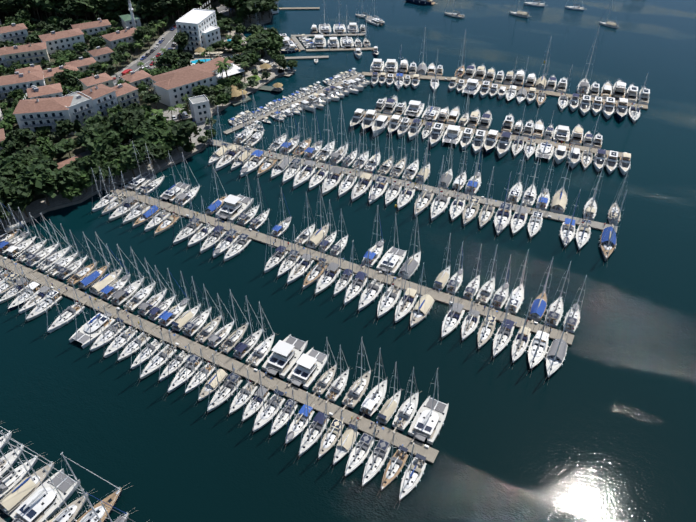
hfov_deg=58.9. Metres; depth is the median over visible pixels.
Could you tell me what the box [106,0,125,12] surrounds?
pine tree
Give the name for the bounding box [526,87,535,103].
motor yacht
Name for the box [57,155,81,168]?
building
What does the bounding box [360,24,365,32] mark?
motor yacht
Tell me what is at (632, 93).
motor yacht
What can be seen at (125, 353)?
sailboat
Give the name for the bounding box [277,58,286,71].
pine tree
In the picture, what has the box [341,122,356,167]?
sailboat
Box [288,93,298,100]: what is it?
boat
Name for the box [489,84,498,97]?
motor yacht
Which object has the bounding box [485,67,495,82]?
motor yacht
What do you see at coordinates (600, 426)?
sea water
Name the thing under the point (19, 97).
broad tree
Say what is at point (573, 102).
motor yacht
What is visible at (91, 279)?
sailboat
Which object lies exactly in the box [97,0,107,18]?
pine tree
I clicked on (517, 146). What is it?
sailboat
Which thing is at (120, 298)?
sailboat
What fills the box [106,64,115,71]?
olive tree
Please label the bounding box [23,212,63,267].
sailboat
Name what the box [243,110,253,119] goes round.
boat
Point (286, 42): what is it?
power cat
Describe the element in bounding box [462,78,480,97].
power cat
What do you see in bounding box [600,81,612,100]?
motor yacht
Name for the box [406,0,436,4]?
anchored motor yacht
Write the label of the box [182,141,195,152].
broad tree
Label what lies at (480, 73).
motor yacht
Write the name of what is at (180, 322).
sailboat
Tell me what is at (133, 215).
sailboat
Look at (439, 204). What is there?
sailboat
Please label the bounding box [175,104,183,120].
palm tree
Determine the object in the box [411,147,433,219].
sailboat
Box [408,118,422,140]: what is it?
motor yacht
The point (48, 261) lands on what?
sailboat
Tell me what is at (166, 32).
road pavement
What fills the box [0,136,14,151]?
broad tree
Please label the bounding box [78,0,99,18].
pine tree
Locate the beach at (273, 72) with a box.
[210,58,277,112]
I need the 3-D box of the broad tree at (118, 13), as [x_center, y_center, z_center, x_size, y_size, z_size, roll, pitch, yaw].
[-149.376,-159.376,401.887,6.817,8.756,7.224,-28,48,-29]
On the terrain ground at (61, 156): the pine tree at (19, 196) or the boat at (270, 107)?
the pine tree at (19, 196)
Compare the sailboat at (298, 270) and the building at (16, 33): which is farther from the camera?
the building at (16, 33)
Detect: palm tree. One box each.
[150,109,163,116]
[165,106,176,120]
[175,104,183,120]
[180,94,189,113]
[204,46,214,57]
[214,64,230,79]
[216,58,232,78]
[240,61,249,81]
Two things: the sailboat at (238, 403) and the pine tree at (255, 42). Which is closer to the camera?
the sailboat at (238, 403)
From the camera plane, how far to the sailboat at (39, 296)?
201.99 m
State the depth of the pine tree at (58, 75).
323.85 m
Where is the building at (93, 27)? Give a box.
[71,18,110,38]
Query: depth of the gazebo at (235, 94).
314.89 m
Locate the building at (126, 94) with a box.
[111,82,140,108]
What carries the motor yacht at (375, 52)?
on the sea water
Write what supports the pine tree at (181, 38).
on the terrain ground at (61, 156)
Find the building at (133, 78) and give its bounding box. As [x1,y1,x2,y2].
[116,70,152,89]
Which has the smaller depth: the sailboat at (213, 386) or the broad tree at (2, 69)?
the sailboat at (213, 386)
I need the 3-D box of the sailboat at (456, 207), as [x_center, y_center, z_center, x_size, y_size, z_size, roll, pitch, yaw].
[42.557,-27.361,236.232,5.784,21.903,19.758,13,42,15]
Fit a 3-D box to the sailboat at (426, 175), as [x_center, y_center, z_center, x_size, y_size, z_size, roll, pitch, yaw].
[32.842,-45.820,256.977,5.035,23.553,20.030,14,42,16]
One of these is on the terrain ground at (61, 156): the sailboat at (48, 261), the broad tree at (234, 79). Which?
the broad tree at (234, 79)
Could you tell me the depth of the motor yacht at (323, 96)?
317.93 m
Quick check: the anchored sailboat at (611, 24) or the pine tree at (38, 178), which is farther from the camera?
the anchored sailboat at (611, 24)
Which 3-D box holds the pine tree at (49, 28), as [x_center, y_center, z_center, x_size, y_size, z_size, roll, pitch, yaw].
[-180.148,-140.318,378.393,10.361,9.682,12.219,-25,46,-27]
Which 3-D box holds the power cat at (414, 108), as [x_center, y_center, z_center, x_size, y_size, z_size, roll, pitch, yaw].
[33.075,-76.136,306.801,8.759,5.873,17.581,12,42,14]
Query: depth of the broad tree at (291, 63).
343.58 m
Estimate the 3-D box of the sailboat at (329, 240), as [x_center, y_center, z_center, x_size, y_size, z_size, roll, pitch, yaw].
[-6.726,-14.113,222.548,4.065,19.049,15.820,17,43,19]
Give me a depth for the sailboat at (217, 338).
189.54 m
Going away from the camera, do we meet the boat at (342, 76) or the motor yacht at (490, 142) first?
the motor yacht at (490, 142)
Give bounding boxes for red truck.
[121,69,131,75]
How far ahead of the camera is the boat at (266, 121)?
300.30 m
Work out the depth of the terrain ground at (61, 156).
361.00 m
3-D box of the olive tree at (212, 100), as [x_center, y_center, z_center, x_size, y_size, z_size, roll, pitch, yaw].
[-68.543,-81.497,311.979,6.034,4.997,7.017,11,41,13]
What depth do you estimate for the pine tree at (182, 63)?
335.20 m
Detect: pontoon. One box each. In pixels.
[279,7,319,9]
[285,56,328,59]
[291,32,364,36]
[291,37,305,50]
[306,47,373,51]
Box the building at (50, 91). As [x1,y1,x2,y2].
[27,83,62,98]
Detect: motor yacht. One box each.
[281,44,299,53]
[297,100,315,111]
[306,95,323,108]
[311,23,317,33]
[312,93,325,104]
[318,93,330,101]
[322,88,339,100]
[329,86,344,98]
[335,86,349,95]
[339,80,358,93]
[347,79,363,90]
[350,109,365,130]
[352,78,366,86]
[354,48,361,58]
[357,74,369,84]
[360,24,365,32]
[361,109,377,133]
[370,72,378,86]
[371,115,390,136]
[373,46,378,56]
[374,97,386,112]
[379,72,386,85]
[383,96,397,114]
[386,74,393,86]
[387,115,400,135]
[394,101,406,115]
[397,117,411,137]
[398,58,408,73]
[404,75,410,87]
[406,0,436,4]
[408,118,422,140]
[409,62,416,74]
[411,74,419,88]
[427,62,435,75]
[430,122,444,146]
[436,64,442,75]
[437,107,448,123]
[446,106,459,124]
[449,77,457,91]
[456,79,464,92]
[460,128,473,149]
[464,64,475,79]
[467,108,480,128]
[471,130,486,153]
[474,65,486,81]
[478,109,491,130]
[479,81,490,97]
[483,130,498,154]
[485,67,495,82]
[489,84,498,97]
[494,70,503,83]
[496,131,511,158]
[497,86,506,99]
[501,113,513,132]
[503,71,514,85]
[513,69,525,86]
[513,120,523,135]
[522,120,533,136]
[524,73,536,87]
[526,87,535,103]
[532,119,544,138]
[544,124,553,140]
[546,74,556,91]
[553,145,567,164]
[556,77,566,92]
[567,147,581,168]
[569,93,578,111]
[570,123,583,145]
[579,95,590,115]
[583,131,592,146]
[589,82,599,97]
[591,96,601,115]
[592,132,602,148]
[593,149,605,171]
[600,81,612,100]
[602,97,614,119]
[605,150,617,174]
[611,78,625,102]
[614,98,627,120]
[618,152,630,175]
[626,83,637,102]
[638,87,649,104]
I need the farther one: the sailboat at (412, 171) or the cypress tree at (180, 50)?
the cypress tree at (180, 50)
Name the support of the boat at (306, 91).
on the sea water
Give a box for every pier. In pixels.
[0,255,438,463]
[103,183,574,345]
[209,139,617,232]
[223,73,361,134]
[355,109,626,157]
[362,72,446,80]
[446,76,647,109]
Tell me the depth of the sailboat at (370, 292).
203.63 m
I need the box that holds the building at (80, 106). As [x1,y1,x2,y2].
[44,91,95,132]
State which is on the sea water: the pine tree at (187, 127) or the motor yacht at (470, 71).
the motor yacht at (470, 71)
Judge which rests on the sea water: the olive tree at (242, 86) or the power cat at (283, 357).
the power cat at (283, 357)
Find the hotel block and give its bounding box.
[149,54,238,106]
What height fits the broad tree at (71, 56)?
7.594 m
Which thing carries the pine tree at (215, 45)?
on the terrain ground at (61, 156)
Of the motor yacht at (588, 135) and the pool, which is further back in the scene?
the pool
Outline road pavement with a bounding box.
[111,4,234,77]
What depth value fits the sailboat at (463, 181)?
255.42 m
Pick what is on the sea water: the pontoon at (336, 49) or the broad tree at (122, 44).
the pontoon at (336, 49)
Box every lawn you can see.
[179,108,190,114]
[246,75,260,81]
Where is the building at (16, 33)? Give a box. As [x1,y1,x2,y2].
[0,23,29,44]
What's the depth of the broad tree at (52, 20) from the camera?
390.59 m
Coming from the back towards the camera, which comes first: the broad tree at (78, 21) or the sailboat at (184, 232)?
the broad tree at (78, 21)
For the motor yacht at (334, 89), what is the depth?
321.77 m
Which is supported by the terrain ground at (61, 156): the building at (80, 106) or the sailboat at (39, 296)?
the building at (80, 106)
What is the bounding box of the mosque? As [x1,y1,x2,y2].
[118,13,140,28]
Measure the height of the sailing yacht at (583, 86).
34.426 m
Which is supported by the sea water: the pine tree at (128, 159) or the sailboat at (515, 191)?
the sailboat at (515, 191)
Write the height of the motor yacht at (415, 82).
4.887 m
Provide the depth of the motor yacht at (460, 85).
327.96 m
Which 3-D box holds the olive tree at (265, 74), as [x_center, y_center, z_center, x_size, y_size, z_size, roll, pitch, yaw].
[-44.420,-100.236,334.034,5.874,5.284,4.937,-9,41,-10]
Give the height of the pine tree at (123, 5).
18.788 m
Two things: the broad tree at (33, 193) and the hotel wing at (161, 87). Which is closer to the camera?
the broad tree at (33, 193)
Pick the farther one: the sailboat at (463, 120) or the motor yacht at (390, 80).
the motor yacht at (390, 80)
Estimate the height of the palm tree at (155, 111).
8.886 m
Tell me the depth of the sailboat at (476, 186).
253.64 m
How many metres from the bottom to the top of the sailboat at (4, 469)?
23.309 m
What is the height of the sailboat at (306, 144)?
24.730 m
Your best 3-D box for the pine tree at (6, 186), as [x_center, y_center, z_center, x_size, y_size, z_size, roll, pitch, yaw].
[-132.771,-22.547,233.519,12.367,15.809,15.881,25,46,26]
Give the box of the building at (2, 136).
[0,128,5,152]
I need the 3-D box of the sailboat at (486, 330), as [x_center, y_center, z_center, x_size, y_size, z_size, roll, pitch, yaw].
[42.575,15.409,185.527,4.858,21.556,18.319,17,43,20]
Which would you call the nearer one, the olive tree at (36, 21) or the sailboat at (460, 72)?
the sailboat at (460, 72)
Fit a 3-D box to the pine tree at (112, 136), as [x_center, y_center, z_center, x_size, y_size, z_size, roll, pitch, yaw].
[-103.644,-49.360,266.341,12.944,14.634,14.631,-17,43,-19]
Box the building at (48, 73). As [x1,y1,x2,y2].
[43,65,78,84]
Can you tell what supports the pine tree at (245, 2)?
on the terrain ground at (61, 156)
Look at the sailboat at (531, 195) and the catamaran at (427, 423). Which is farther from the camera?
the sailboat at (531, 195)
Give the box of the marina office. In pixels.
[187,95,210,123]
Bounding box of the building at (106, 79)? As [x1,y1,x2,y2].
[76,73,113,89]
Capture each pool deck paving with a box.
[188,54,241,67]
[222,35,246,49]
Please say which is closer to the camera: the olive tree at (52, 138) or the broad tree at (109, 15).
the olive tree at (52, 138)
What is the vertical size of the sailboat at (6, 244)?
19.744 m
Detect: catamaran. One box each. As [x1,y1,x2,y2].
[10,445,80,521]
[69,285,115,348]
[160,151,190,202]
[318,8,331,33]
[333,1,345,33]
[340,6,353,47]
[365,0,384,25]
[376,216,406,275]
[408,368,448,444]
[421,73,439,121]
[535,112,553,162]
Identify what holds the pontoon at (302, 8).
on the sea water
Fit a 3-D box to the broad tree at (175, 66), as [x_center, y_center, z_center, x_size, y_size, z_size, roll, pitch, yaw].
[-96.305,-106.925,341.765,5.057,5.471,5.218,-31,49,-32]
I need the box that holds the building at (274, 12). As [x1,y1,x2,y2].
[268,1,278,13]
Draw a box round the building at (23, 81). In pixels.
[0,70,45,102]
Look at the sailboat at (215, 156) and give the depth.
272.21 m
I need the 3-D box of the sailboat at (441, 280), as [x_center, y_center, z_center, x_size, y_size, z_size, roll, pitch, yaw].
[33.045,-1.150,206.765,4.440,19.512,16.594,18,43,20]
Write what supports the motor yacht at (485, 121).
on the sea water
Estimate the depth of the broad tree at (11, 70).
335.19 m
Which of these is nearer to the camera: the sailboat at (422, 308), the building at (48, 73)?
the sailboat at (422, 308)
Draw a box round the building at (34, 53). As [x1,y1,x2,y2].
[3,42,49,66]
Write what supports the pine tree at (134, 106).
on the terrain ground at (61, 156)
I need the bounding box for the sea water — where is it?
[0,0,695,521]
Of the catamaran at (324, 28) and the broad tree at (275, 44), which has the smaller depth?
the broad tree at (275, 44)
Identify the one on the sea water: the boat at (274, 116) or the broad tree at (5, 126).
the boat at (274, 116)
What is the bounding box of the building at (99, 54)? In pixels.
[85,46,114,61]
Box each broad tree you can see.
[0,65,6,75]
[0,102,7,108]
[0,120,12,133]
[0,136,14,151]
[0,149,13,158]
[1,111,17,128]
[2,108,13,113]
[5,66,15,74]
[7,88,23,98]
[9,62,20,68]
[10,175,39,197]
[11,99,18,106]
[11,180,33,198]
[14,93,29,100]
[17,17,30,26]
[18,64,29,68]
[28,24,36,31]
[34,126,50,136]
[35,136,50,145]
[38,146,56,160]
[39,141,53,148]
[41,59,48,65]
[46,16,60,24]
[55,56,69,65]
[55,78,65,86]
[59,183,81,201]
[60,51,77,61]
[62,50,75,54]
[62,85,74,95]
[71,168,97,192]
[74,19,83,23]
[75,78,82,86]
[75,86,82,91]
[77,70,85,78]
[83,53,89,57]
[84,69,96,76]
[89,151,110,162]
[97,31,106,35]
[102,11,114,20]
[106,27,116,33]
[107,104,123,115]
[109,20,117,27]
[109,124,131,145]
[110,159,126,180]
[113,10,122,22]
[115,148,140,170]
[116,42,128,46]
[116,79,129,85]
[118,144,131,148]
[133,39,144,51]
[136,81,148,92]
[140,104,152,111]
[144,27,155,33]
[144,111,151,117]
[144,112,168,128]
[147,20,158,30]
[147,68,161,75]
[148,31,155,37]
[155,138,171,150]
[157,19,167,29]
[160,120,175,130]
[160,127,191,150]
[160,144,171,161]
[169,64,178,69]
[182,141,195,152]
[204,128,216,137]
[212,85,224,92]
[214,92,231,106]
[215,11,223,19]
[217,78,232,86]
[221,40,236,52]
[231,76,241,85]
[232,44,246,54]
[233,17,243,24]
[233,25,245,34]
[246,51,260,65]
[266,36,284,50]
[266,48,280,55]
[269,32,284,43]
[287,60,297,69]
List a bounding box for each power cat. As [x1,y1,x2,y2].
[216,194,253,222]
[262,334,307,378]
[281,37,298,48]
[287,348,328,389]
[312,35,326,48]
[327,37,339,48]
[347,23,358,33]
[370,58,383,72]
[384,59,397,73]
[404,100,423,118]
[442,125,462,147]
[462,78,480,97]
[553,125,569,143]
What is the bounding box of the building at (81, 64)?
[63,57,98,76]
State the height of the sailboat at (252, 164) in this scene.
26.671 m
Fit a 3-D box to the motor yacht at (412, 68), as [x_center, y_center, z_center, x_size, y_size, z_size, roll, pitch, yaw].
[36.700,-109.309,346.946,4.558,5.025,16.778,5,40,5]
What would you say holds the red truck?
on the road at (170, 35)
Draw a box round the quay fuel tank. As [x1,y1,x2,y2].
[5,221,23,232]
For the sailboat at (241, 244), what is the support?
on the sea water
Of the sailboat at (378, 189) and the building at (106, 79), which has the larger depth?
the building at (106, 79)
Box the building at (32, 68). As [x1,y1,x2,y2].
[15,64,41,73]
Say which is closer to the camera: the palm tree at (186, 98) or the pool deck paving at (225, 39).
the palm tree at (186, 98)
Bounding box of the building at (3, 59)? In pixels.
[0,47,10,73]
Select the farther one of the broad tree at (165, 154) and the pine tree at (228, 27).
the pine tree at (228, 27)
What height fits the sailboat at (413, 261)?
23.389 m
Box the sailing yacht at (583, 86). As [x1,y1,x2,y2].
[576,25,599,95]
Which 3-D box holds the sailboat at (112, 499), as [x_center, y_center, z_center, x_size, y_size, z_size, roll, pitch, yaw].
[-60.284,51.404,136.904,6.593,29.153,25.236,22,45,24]
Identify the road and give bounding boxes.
[57,118,191,162]
[113,6,233,85]
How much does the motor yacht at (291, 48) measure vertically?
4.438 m
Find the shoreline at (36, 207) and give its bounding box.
[0,11,292,232]
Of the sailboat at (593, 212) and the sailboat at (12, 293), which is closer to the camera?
the sailboat at (12, 293)
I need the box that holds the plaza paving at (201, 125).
[151,108,210,148]
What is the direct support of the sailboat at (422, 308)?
on the sea water
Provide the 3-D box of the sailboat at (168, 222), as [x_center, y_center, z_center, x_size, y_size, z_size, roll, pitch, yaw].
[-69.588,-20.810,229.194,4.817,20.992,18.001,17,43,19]
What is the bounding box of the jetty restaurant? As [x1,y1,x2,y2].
[231,95,251,106]
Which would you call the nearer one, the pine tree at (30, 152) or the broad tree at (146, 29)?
the pine tree at (30, 152)
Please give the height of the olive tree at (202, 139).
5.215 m
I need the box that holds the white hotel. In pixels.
[175,0,216,50]
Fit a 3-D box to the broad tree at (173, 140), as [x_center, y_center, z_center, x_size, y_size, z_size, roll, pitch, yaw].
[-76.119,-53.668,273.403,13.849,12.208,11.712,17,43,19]
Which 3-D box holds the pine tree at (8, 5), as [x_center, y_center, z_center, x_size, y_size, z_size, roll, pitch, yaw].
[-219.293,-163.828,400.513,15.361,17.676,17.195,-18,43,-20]
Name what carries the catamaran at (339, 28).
on the sea water
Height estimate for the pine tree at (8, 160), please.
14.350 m
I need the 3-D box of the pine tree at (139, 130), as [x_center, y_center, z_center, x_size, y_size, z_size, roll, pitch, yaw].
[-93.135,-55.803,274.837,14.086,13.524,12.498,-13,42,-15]
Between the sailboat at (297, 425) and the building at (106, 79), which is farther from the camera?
the building at (106, 79)
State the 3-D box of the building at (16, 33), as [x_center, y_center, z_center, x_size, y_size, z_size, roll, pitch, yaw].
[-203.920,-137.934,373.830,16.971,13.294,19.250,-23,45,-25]
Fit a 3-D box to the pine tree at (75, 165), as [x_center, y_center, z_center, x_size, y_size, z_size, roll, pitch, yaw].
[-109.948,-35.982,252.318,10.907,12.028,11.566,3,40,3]
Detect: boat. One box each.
[228,118,238,125]
[233,115,242,123]
[237,112,249,121]
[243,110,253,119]
[245,124,258,132]
[251,120,262,129]
[257,106,266,113]
[261,117,270,123]
[265,102,275,109]
[270,111,284,121]
[271,100,280,107]
[281,108,292,116]
[282,96,293,101]
[286,104,299,114]
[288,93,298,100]
[292,103,301,110]
[294,91,302,98]
[296,90,306,96]
[300,88,312,94]
[301,38,312,42]
[306,85,315,91]
[313,81,323,88]
[323,78,332,85]
[333,75,343,80]
[337,72,346,78]
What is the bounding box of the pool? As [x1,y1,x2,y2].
[190,59,210,62]
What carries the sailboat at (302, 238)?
on the sea water
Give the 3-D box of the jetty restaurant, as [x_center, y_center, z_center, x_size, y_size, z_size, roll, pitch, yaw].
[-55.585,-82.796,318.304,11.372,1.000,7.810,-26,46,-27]
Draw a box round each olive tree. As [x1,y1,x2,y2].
[2,98,9,102]
[29,135,38,144]
[32,19,41,24]
[46,62,56,66]
[47,134,56,141]
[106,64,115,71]
[122,51,131,61]
[139,90,151,97]
[154,61,162,68]
[181,102,189,110]
[197,136,208,144]
[205,117,215,126]
[207,94,215,104]
[208,85,214,94]
[220,86,232,94]
[236,82,248,89]
[247,78,258,86]
[251,68,257,74]
[260,71,270,79]
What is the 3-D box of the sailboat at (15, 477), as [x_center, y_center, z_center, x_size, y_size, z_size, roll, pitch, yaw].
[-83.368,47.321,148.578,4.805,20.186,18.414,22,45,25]
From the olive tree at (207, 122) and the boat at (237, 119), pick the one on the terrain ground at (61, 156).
the olive tree at (207, 122)
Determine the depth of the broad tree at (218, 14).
397.01 m
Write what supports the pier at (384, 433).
in the sea water
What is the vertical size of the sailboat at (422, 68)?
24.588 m
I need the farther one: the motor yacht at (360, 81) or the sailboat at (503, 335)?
the motor yacht at (360, 81)
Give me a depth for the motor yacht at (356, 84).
327.98 m
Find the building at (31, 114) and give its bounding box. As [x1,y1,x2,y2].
[13,93,74,136]
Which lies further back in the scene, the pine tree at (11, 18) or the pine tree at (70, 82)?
the pine tree at (11, 18)
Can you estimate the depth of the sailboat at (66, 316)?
196.07 m
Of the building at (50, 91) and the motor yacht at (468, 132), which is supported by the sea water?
the motor yacht at (468, 132)
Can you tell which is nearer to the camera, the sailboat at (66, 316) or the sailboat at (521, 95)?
the sailboat at (66, 316)
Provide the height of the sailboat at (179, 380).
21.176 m
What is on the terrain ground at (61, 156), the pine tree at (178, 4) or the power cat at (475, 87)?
the pine tree at (178, 4)
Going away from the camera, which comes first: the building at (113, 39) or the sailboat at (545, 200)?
the sailboat at (545, 200)
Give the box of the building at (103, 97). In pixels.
[67,84,117,116]
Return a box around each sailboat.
[0,202,30,254]
[0,210,18,241]
[0,266,33,303]
[0,268,23,296]
[0,269,14,282]
[0,426,16,449]
[0,430,60,515]
[0,433,33,478]
[0,439,46,499]
[1,257,44,315]
[3,204,36,258]
[13,207,47,262]
[13,263,55,317]
[20,266,64,321]
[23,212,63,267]
[33,213,70,272]
[42,467,93,521]
[44,219,77,276]
[44,276,86,334]
[55,225,90,280]
[60,452,128,521]
[64,230,98,286]
[76,232,111,290]
[81,489,132,521]
[86,295,125,354]
[88,232,125,295]
[91,168,119,211]
[99,166,128,217]
[99,244,130,300]
[100,305,139,360]
[100,501,147,521]
[107,167,139,224]
[108,244,143,306]
[115,309,151,366]
[119,171,151,226]
[122,247,155,312]
[125,142,155,191]
[128,319,163,370]
[130,177,160,228]
[136,259,168,316]
[137,317,176,385]
[139,143,166,193]
[142,185,171,232]
[148,266,178,321]
[153,183,180,235]
[155,330,191,384]
[156,268,188,327]
[163,330,203,399]
[170,273,202,332]
[173,186,202,244]
[174,153,199,206]
[183,277,215,337]
[184,343,217,395]
[188,196,214,247]
[194,283,221,344]
[195,347,227,406]
[196,196,225,256]
[205,163,226,215]
[205,354,242,413]
[206,293,233,348]
[208,112,229,165]
[211,105,241,174]
[212,207,239,257]
[217,289,250,354]
[219,208,250,265]
[225,362,257,418]
[228,117,251,172]
[233,91,253,144]
[233,295,262,359]
[236,115,265,180]
[237,171,259,225]
[240,369,269,427]
[243,15,261,24]
[244,96,264,147]
[245,301,274,367]
[248,180,269,230]
[249,371,284,435]
[257,122,277,176]
[261,218,287,274]
[267,98,287,152]
[269,384,297,435]
[271,125,290,178]
[271,187,291,237]
[276,222,300,278]
[279,102,299,154]
[282,134,302,183]
[283,224,314,287]
[283,388,314,446]
[290,123,316,190]
[292,102,310,157]
[293,391,329,463]
[295,192,317,245]
[298,230,327,293]
[303,104,323,160]
[306,186,328,249]
[309,135,328,189]
[311,232,341,298]
[312,339,338,396]
[314,401,344,463]
[315,96,336,162]
[318,200,336,252]
[322,131,343,197]
[325,346,348,402]
[328,104,350,165]
[328,410,358,471]
[330,211,350,256]
[334,244,353,296]
[335,143,356,201]
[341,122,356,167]
[342,338,374,409]
[343,241,366,308]
[344,420,373,480]
[348,138,371,204]
[352,125,368,169]
[354,13,362,47]
[355,5,371,18]
[357,249,383,311]
[360,349,387,418]
[362,208,383,267]
[362,426,390,486]
[363,12,370,47]
[364,121,379,172]
[368,150,387,204]
[376,257,401,324]
[376,361,401,425]
[377,119,393,175]
[377,434,408,497]
[384,150,401,209]
[389,117,405,178]
[392,367,418,432]
[394,48,404,90]
[394,257,417,327]
[395,156,414,212]
[398,216,420,279]
[398,443,425,506]
[402,123,418,181]
[410,263,434,327]
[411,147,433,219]
[415,126,430,183]
[417,27,426,74]
[422,94,432,141]
[427,156,450,225]
[430,52,438,91]
[433,233,450,290]
[438,133,452,188]
[442,274,464,338]
[444,2,464,18]
[446,242,463,294]
[449,167,464,221]
[452,136,467,191]
[454,31,465,78]
[458,82,469,126]
[458,286,479,345]
[462,163,479,226]
[463,244,481,300]
[465,133,482,194]
[476,244,497,304]
[476,289,495,350]
[478,167,494,231]
[491,255,510,309]
[493,173,511,239]
[493,289,514,360]
[505,55,517,102]
[505,249,528,314]
[507,0,531,17]
[507,144,526,203]
[509,299,531,368]
[510,176,527,237]
[511,105,525,157]
[516,57,528,105]
[522,149,540,207]
[523,0,545,6]
[523,108,538,163]
[526,304,550,375]
[527,183,544,240]
[529,258,552,322]
[535,39,550,89]
[536,62,548,108]
[536,155,554,210]
[545,262,570,327]
[545,307,571,384]
[550,144,574,213]
[557,67,571,111]
[559,189,580,248]
[563,275,586,333]
[564,0,583,10]
[574,194,595,249]
[580,115,599,173]
[583,159,605,220]
[598,191,626,264]
[599,0,617,27]
[607,166,629,225]
[628,74,647,122]
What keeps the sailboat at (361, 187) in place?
on the sea water
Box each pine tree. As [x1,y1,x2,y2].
[0,0,18,15]
[0,41,11,47]
[0,156,28,174]
[0,161,26,182]
[0,177,14,203]
[0,202,13,229]
[2,184,32,216]
[4,139,26,151]
[5,16,16,20]
[6,128,34,145]
[12,144,46,162]
[16,0,40,20]
[16,8,33,21]
[17,164,58,205]
[26,32,42,42]
[29,157,58,173]
[30,1,47,18]
[32,0,57,16]
[37,21,46,29]
[44,23,62,33]
[51,51,63,59]
[51,137,81,157]
[52,119,75,139]
[52,166,82,185]
[53,71,64,79]
[54,0,85,24]
[59,15,68,21]
[60,18,75,28]
[61,67,79,78]
[63,158,88,171]
[65,78,74,87]
[69,0,100,20]
[74,42,89,56]
[76,120,109,143]
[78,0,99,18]
[79,152,105,170]
[81,127,114,152]
[82,111,108,125]
[87,61,107,73]
[87,162,117,184]
[89,37,106,47]
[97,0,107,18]
[101,129,122,147]
[105,146,127,161]
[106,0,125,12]
[107,107,145,140]
[108,51,126,66]
[114,0,131,9]
[117,45,129,53]
[120,147,145,177]
[121,117,152,139]
[122,102,140,110]
[127,0,146,21]
[130,138,149,163]
[132,28,145,48]
[137,0,151,23]
[139,0,159,19]
[140,125,163,140]
[140,142,164,167]
[142,93,160,108]
[151,0,174,16]
[156,53,177,67]
[159,0,187,21]
[162,49,178,56]
[163,68,174,72]
[168,119,201,142]
[170,0,188,17]
[173,31,188,48]
[177,58,191,67]
[178,52,193,66]
[186,0,203,8]
[187,0,201,11]
[192,85,210,95]
[211,41,220,51]
[217,21,224,34]
[219,0,231,17]
[220,17,233,30]
[222,0,243,16]
[224,25,234,35]
[230,73,243,79]
[231,34,241,44]
[233,54,251,69]
[234,4,251,24]
[239,1,263,22]
[242,47,256,54]
[244,0,272,22]
[246,38,269,56]
[247,24,263,33]
[252,33,267,52]
[265,0,278,17]
[267,27,278,34]
[271,54,284,68]
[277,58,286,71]
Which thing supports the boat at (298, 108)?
on the sea water
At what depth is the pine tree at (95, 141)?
257.75 m
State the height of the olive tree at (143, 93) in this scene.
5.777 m
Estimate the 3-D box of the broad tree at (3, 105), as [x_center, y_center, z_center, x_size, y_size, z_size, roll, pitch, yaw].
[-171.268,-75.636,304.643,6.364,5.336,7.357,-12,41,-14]
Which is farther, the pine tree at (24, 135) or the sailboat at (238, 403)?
the pine tree at (24, 135)
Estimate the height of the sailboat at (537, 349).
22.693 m
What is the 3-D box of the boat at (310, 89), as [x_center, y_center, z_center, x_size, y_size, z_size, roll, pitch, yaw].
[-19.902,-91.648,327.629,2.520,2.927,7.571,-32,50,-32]
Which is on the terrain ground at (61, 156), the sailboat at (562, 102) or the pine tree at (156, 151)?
the pine tree at (156, 151)
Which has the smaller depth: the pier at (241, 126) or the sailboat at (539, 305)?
the sailboat at (539, 305)
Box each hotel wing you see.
[145,57,232,106]
[202,25,220,48]
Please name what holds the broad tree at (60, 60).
on the terrain ground at (61, 156)
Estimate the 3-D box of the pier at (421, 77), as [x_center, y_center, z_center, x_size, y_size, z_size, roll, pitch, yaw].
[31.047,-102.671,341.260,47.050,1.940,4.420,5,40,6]
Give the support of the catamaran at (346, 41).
on the sea water
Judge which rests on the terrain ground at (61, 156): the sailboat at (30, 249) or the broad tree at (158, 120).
the broad tree at (158, 120)
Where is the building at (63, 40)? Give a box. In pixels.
[36,28,86,57]
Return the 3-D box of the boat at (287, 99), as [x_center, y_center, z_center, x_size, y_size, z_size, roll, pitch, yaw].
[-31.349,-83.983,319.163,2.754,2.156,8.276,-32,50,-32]
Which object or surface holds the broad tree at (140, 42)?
on the terrain ground at (61, 156)
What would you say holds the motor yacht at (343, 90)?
on the sea water
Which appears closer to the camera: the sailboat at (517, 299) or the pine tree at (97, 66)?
the sailboat at (517, 299)
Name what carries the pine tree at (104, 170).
on the terrain ground at (61, 156)
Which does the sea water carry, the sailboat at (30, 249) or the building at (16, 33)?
the sailboat at (30, 249)
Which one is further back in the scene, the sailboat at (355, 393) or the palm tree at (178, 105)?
the palm tree at (178, 105)
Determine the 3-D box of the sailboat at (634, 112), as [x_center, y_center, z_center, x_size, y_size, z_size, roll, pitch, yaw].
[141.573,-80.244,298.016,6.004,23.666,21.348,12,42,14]
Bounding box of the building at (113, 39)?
[96,27,143,49]
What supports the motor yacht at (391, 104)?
on the sea water
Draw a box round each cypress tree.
[74,119,82,131]
[177,44,182,55]
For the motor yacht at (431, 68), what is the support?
on the sea water
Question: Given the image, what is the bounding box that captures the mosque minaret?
[128,0,135,27]
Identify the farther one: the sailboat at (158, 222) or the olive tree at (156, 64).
the olive tree at (156, 64)
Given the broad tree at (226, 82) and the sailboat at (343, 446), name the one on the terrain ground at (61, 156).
the broad tree at (226, 82)
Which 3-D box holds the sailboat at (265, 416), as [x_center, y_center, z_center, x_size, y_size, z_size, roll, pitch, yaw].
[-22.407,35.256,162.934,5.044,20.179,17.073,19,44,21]
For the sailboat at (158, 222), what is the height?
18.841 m
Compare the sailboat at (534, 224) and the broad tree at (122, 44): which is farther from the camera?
the broad tree at (122, 44)
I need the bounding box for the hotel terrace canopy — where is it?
[216,64,244,78]
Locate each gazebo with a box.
[195,47,205,56]
[231,89,241,101]
[238,89,246,98]
[259,85,280,91]
[260,63,270,72]
[273,82,282,90]
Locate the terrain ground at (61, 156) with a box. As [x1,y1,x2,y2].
[0,0,292,234]
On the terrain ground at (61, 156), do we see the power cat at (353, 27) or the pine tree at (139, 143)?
the pine tree at (139, 143)
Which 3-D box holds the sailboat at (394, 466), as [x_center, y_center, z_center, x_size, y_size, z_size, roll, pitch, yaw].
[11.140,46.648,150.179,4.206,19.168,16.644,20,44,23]
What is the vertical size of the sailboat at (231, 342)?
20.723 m

